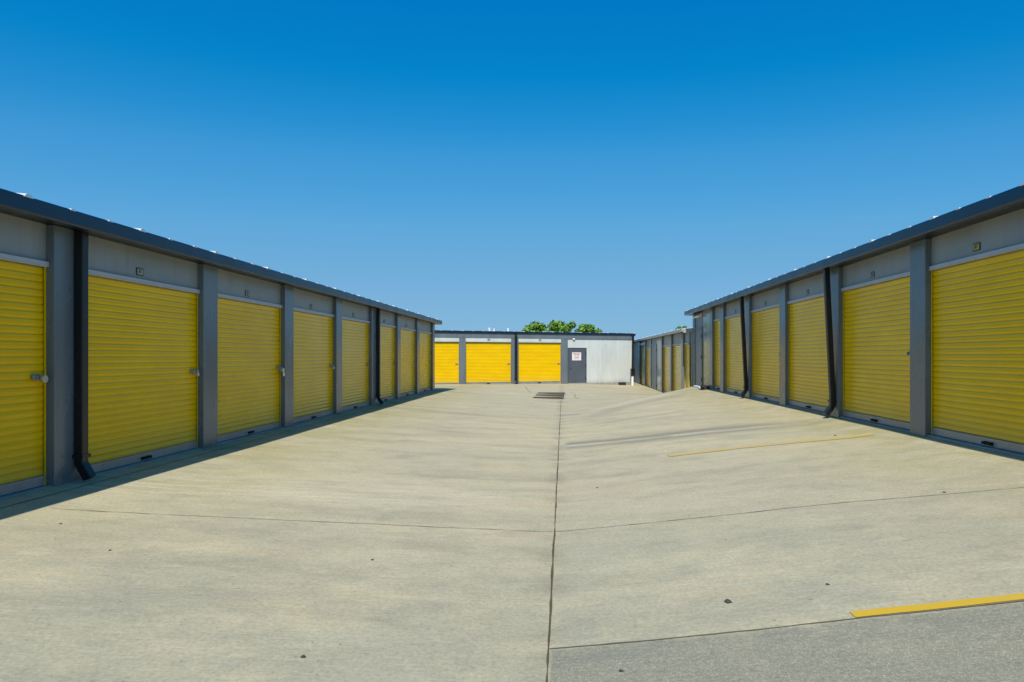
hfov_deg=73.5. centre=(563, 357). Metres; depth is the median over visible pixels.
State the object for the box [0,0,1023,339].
sky
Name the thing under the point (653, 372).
metal door
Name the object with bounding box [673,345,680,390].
roller door
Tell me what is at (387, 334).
roller door
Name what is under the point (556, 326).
broadleaf tree
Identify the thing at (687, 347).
roller door
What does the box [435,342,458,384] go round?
roller door
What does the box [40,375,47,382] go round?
padlock
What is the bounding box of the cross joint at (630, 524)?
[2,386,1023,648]
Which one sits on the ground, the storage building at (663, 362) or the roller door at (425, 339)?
the storage building at (663, 362)
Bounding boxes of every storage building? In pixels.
[0,188,441,499]
[435,328,635,384]
[634,328,692,392]
[684,182,1023,456]
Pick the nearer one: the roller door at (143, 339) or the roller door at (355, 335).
the roller door at (143, 339)
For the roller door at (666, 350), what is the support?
in the storage building at (663, 362)
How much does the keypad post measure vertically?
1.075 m
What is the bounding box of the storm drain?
[532,392,565,398]
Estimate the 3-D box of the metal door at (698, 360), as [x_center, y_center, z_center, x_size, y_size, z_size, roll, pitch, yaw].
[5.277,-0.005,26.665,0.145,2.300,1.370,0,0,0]
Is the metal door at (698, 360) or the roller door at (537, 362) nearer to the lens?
the metal door at (698, 360)
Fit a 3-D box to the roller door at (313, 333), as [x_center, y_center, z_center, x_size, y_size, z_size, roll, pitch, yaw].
[-5.670,0.219,15.440,0.120,2.398,2.680,0,0,0]
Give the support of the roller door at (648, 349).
in the storage building at (663, 362)
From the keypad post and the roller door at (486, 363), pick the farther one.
the keypad post
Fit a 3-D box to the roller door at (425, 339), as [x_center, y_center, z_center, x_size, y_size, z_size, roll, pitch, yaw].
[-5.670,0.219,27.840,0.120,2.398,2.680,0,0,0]
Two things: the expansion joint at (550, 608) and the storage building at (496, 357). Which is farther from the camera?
the storage building at (496, 357)
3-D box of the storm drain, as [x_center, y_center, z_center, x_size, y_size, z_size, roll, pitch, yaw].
[-0.570,1.657,29.350,1.420,0.085,3.920,0,0,0]
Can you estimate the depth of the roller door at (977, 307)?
8.78 m
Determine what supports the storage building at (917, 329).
on the ground
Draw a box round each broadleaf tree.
[521,320,549,331]
[546,320,575,331]
[574,323,595,332]
[594,328,602,332]
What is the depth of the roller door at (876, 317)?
11.61 m
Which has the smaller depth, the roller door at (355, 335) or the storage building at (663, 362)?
the roller door at (355, 335)
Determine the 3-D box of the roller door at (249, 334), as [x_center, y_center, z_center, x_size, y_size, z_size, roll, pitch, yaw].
[-5.670,0.219,12.340,0.120,2.398,2.680,0,0,0]
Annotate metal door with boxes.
[568,348,586,382]
[635,346,638,383]
[650,344,656,389]
[694,327,702,385]
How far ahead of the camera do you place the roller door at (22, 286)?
7.16 m
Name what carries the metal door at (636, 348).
in the storage building at (663, 362)
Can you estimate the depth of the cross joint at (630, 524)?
6.60 m
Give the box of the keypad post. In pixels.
[630,369,634,385]
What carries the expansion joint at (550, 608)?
on the ground
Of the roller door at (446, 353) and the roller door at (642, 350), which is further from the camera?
the roller door at (642, 350)
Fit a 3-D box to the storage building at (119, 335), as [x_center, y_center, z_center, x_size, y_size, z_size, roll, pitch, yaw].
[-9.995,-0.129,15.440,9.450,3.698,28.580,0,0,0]
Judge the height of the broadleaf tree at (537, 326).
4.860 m
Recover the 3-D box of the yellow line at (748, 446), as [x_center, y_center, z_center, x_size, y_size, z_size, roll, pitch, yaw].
[3.235,1.363,10.626,3.236,0.316,0.215,0,0,-3]
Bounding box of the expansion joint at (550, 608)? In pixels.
[545,405,560,681]
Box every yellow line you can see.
[668,433,874,455]
[850,593,1023,616]
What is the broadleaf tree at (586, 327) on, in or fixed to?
on the ground
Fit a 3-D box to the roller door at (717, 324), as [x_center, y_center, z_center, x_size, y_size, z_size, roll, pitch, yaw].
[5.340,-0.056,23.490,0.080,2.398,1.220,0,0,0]
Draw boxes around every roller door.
[0,260,45,495]
[88,275,197,472]
[218,298,280,441]
[294,311,332,423]
[342,319,368,411]
[377,326,394,402]
[401,329,414,396]
[420,333,430,391]
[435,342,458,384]
[466,343,510,383]
[518,343,559,383]
[641,349,643,384]
[646,348,649,386]
[663,346,669,392]
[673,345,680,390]
[685,344,690,387]
[715,321,719,389]
[725,316,743,393]
[752,307,778,401]
[788,296,828,411]
[843,276,909,429]
[931,250,1023,453]
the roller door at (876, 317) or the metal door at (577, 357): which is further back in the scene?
the metal door at (577, 357)
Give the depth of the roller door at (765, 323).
18.05 m
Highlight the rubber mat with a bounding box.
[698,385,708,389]
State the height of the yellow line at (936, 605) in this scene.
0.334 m
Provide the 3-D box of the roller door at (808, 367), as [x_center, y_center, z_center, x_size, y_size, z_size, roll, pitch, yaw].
[5.349,-0.056,14.835,0.101,2.398,2.690,0,0,1]
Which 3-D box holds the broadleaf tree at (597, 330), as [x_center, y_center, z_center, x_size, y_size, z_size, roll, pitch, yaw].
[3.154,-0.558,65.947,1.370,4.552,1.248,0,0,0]
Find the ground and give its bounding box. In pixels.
[0,382,1023,681]
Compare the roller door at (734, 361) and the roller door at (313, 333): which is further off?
the roller door at (734, 361)
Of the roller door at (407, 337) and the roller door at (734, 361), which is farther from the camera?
the roller door at (407, 337)

